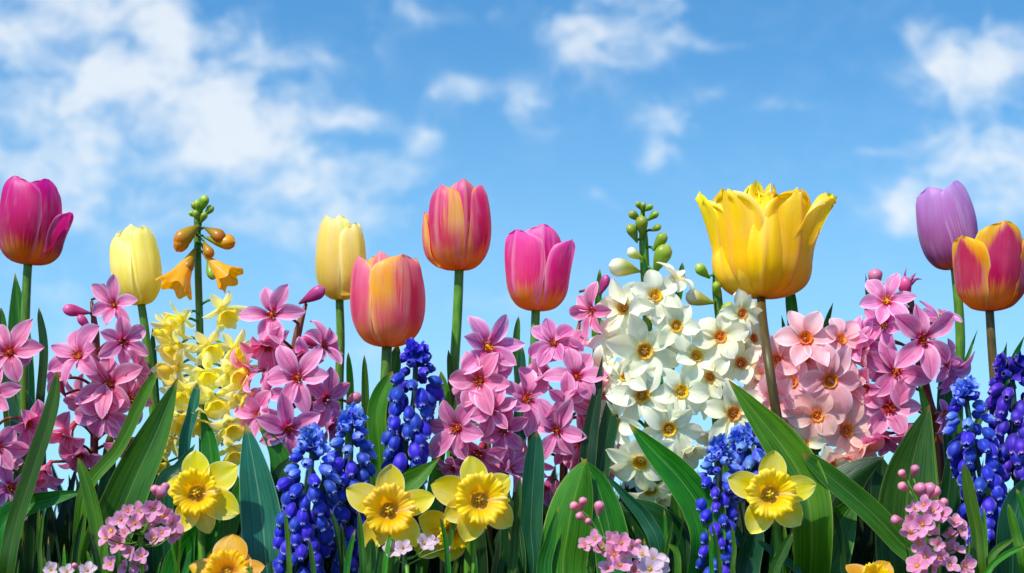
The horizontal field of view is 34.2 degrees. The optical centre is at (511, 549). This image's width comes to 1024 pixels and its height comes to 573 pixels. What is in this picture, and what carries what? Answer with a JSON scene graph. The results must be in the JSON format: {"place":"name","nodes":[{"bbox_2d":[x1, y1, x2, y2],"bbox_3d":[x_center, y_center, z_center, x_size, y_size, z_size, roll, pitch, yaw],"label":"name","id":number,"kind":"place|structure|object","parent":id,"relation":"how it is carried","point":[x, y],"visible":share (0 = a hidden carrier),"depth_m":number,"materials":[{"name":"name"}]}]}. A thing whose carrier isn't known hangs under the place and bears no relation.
{"place":"outdoors","nodes":[
{"label":"outdoors","id":0,"kind":"place"},
{"bbox_2d":[0,0,1023,517],"label":"sky","id":1,"kind":"structure","parent":0,"point":[288,115],"materials":[{"name":"blue"}]},
{"label":"ground","id":2,"kind":"structure","parent":0,"visible":0},
{"bbox_2d":[0,176,73,550],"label":"tulip","id":3,"kind":"object","parent":2,"relation":"on","point":[35,224],"visible":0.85,"depth_m":1.32,"materials":[{"name":"pink plant"}]},
{"bbox_2d":[0,319,77,572],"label":"hyacinth","id":4,"kind":"object","parent":2,"relation":"on","point":[23,497],"visible":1,"depth_m":1.25,"materials":[{"name":"pink plant"}]},
{"bbox_2d":[43,512,97,572],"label":"cress flower","id":5,"kind":"object","parent":2,"relation":"on","point":[71,566],"visible":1,"depth_m":1.17,"materials":[{"name":"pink plant"}]},
{"bbox_2d":[24,274,157,572],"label":"hyacinth","id":6,"kind":"object","parent":2,"relation":"on","point":[98,406],"visible":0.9,"depth_m":1.25,"materials":[{"name":"pink plant"}]},
{"bbox_2d":[78,224,177,572],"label":"tulip","id":7,"kind":"object","parent":2,"relation":"on","point":[135,263],"visible":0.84,"depth_m":1.25,"materials":[{"name":"yellow plant"}]},
{"bbox_2d":[88,482,183,572],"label":"cress flower","id":8,"kind":"object","parent":2,"relation":"on","point":[149,515],"visible":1,"depth_m":1.17,"materials":[{"name":"pink plant"}]},
{"bbox_2d":[161,450,239,572],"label":"daffodil","id":9,"kind":"object","parent":2,"relation":"on","point":[206,501],"visible":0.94,"depth_m":1.21,"materials":[{"name":"yellow plant"}]},
{"bbox_2d":[150,195,261,572],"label":"flower spike","id":10,"kind":"object","parent":2,"relation":"on","point":[199,402],"visible":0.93,"depth_m":1.28,"materials":[{"name":"yellow plant"}]},
{"bbox_2d":[189,534,264,572],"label":"daffodil","id":11,"kind":"object","parent":2,"relation":"on","point":[229,554],"visible":1,"depth_m":1.18,"materials":[{"name":"yellow plant"}]},
{"bbox_2d":[230,284,361,572],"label":"hyacinth","id":12,"kind":"object","parent":2,"relation":"on","point":[277,356],"visible":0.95,"depth_m":1.25,"materials":[{"name":"pink plant"}]},
{"bbox_2d":[270,422,341,572],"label":"grape hyacinth","id":13,"kind":"object","parent":2,"relation":"on","point":[294,516],"visible":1,"depth_m":1.22,"materials":[{"name":"blue plant"}]},
{"bbox_2d":[315,215,368,488],"bbox_3d":[-0.137,-0.064,1.339,0.043,0.408,0.041,0,0,0],"label":"tulip","id":14,"kind":"object","parent":2,"relation":"on","point":[340,245],"visible":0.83,"depth_m":1.32,"materials":[{"name":"yellow plant"}]},
{"bbox_2d":[326,401,377,572],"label":"grape hyacinth","id":15,"kind":"object","parent":2,"relation":"on","point":[348,544],"visible":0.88,"depth_m":1.24,"materials":[{"name":"blue plant"}]},
{"bbox_2d":[350,251,425,486],"bbox_3d":[-0.096,-0.045,1.300,0.057,0.370,0.055,0,0,28],"label":"tulip","id":16,"kind":"object","parent":2,"relation":"on","point":[387,300],"visible":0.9,"depth_m":1.28,"materials":[{"name":"pink plant"}]},
{"bbox_2d":[346,457,439,572],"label":"daffodil","id":17,"kind":"object","parent":2,"relation":"on","point":[392,502],"visible":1,"depth_m":1.20,"materials":[{"name":"yellow plant"}]},
{"bbox_2d":[381,337,450,572],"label":"grape hyacinth","id":18,"kind":"object","parent":2,"relation":"on","point":[400,451],"visible":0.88,"depth_m":1.26,"materials":[{"name":"blue plant"}]},
{"bbox_2d":[382,528,450,572],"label":"cress flower","id":19,"kind":"object","parent":2,"relation":"on","point":[398,548],"visible":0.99,"depth_m":1.18,"materials":[{"name":"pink plant"}]},
{"bbox_2d":[414,510,486,572],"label":"daffodil","id":20,"kind":"object","parent":2,"relation":"on","point":[436,523],"visible":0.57,"depth_m":1.21,"materials":[{"name":"yellow plant"}]},
{"bbox_2d":[422,178,490,464],"bbox_3d":[-0.042,-0.076,1.329,0.054,0.433,0.049,0,0,-28],"label":"tulip","id":21,"kind":"object","parent":2,"relation":"on","point":[456,230],"visible":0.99,"depth_m":1.31,"materials":[{"name":"pink plant"}]},
{"bbox_2d":[431,456,521,572],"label":"daffodil","id":22,"kind":"object","parent":2,"relation":"on","point":[474,499],"visible":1,"depth_m":1.19,"materials":[{"name":"yellow plant"}]},
{"bbox_2d":[0,489,967,572],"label":"grass","id":23,"kind":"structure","parent":2,"relation":"on","point":[437,558],"depth_m":1.27,"materials":[{"name":"green plant"}]},
{"bbox_2d":[428,314,552,572],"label":"hyacinth","id":24,"kind":"object","parent":2,"relation":"on","point":[480,381],"visible":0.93,"depth_m":1.26,"materials":[{"name":"pink plant"}]},
{"bbox_2d":[14,459,1009,572],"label":"foliage","id":25,"kind":"object","parent":2,"relation":"on","point":[863,553],"visible":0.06,"depth_m":1.31,"materials":[{"name":"green plant"}]},
{"bbox_2d":[504,224,574,496],"bbox_3d":[0.022,-0.057,1.320,0.056,0.395,0.052,0,0,0],"label":"tulip","id":26,"kind":"object","parent":2,"relation":"on","point":[538,261],"visible":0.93,"depth_m":1.30,"materials":[{"name":"pink plant"}]},
{"bbox_2d":[519,269,620,572],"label":"hyacinth","id":27,"kind":"object","parent":2,"relation":"on","point":[589,439],"visible":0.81,"depth_m":1.26,"materials":[{"name":"pink plant"}]},
{"bbox_2d":[537,458,641,572],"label":"cress flower","id":28,"kind":"object","parent":2,"relation":"on","point":[584,512],"visible":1,"depth_m":1.22,"materials":[{"name":"green plant"}]},
{"bbox_2d":[587,201,725,572],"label":"hyacinth","id":29,"kind":"object","parent":2,"relation":"on","point":[655,461],"visible":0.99,"depth_m":1.26,"materials":[{"name":"white plant"}]},
{"bbox_2d":[633,510,683,572],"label":"cress flower","id":30,"kind":"object","parent":2,"relation":"on","point":[652,560],"visible":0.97,"depth_m":1.18,"materials":[{"name":"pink plant"}]},
{"bbox_2d":[668,433,743,572],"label":"grape hyacinth","id":31,"kind":"object","parent":2,"relation":"on","point":[721,455],"visible":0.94,"depth_m":1.21,"materials":[{"name":"blue plant"}]},
{"bbox_2d":[685,263,769,514],"bbox_3d":[0.166,-0.042,1.290,0.078,0.364,0.058,0,0,-26],"label":"hyacinth","id":32,"kind":"object","parent":2,"relation":"on","point":[727,341],"visible":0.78,"depth_m":1.27,"materials":[{"name":"white plant"}]},
{"bbox_2d":[728,422,765,557],"bbox_3d":[0.177,0.021,1.248,0.039,0.238,0.038,0,0,0],"label":"grape hyacinth","id":33,"kind":"object","parent":2,"relation":"on","point":[742,438],"visible":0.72,"depth_m":1.24,"materials":[{"name":"blue plant"}]},
{"bbox_2d":[694,179,837,572],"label":"tulip","id":34,"kind":"object","parent":2,"relation":"on","point":[762,242],"visible":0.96,"depth_m":1.28,"materials":[{"name":"yellow plant"}]},
{"bbox_2d":[728,450,816,572],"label":"daffodil","id":35,"kind":"object","parent":2,"relation":"on","point":[773,493],"visible":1,"depth_m":1.18,"materials":[{"name":"yellow plant"}]},
{"bbox_2d":[754,294,939,572],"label":"hyacinth","id":36,"kind":"object","parent":2,"relation":"on","point":[820,381],"visible":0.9,"depth_m":1.26,"materials":[{"name":"pink plant"}]},
{"bbox_2d":[833,509,893,572],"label":"daffodil","id":37,"kind":"object","parent":2,"relation":"on","point":[880,566],"visible":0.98,"depth_m":1.19,"materials":[{"name":"yellow plant"}]},
{"bbox_2d":[851,267,974,572],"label":"hyacinth","id":38,"kind":"object","parent":2,"relation":"on","point":[899,377],"visible":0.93,"depth_m":1.26,"materials":[{"name":"pink plant"}]},
{"bbox_2d":[890,465,976,572],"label":"cress flower","id":39,"kind":"object","parent":2,"relation":"on","point":[932,556],"visible":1,"depth_m":1.16,"materials":[{"name":"pink plant"}]},
{"bbox_2d":[916,180,977,502],"bbox_3d":[0.352,-0.078,1.349,0.050,0.436,0.046,0,0,0],"label":"tulip","id":40,"kind":"object","parent":2,"relation":"on","point":[945,218],"visible":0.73,"depth_m":1.33,"materials":[{"name":"purple plant"}]},
{"bbox_2d":[938,375,1023,572],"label":"grape hyacinth","id":41,"kind":"object","parent":2,"relation":"on","point":[979,508],"visible":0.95,"depth_m":1.25,"materials":[{"name":"blue plant"}]},
{"bbox_2d":[952,220,1023,549],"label":"tulip","id":42,"kind":"object","parent":2,"relation":"on","point":[988,266],"visible":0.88,"depth_m":1.28,"materials":[{"name":"orange plant"}]},
{"bbox_2d":[985,349,1023,572],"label":"grape hyacinth","id":43,"kind":"object","parent":2,"relation":"on","point":[1000,401],"visible":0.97,"depth_m":1.25,"materials":[{"name":"blue plant"}]}
]}

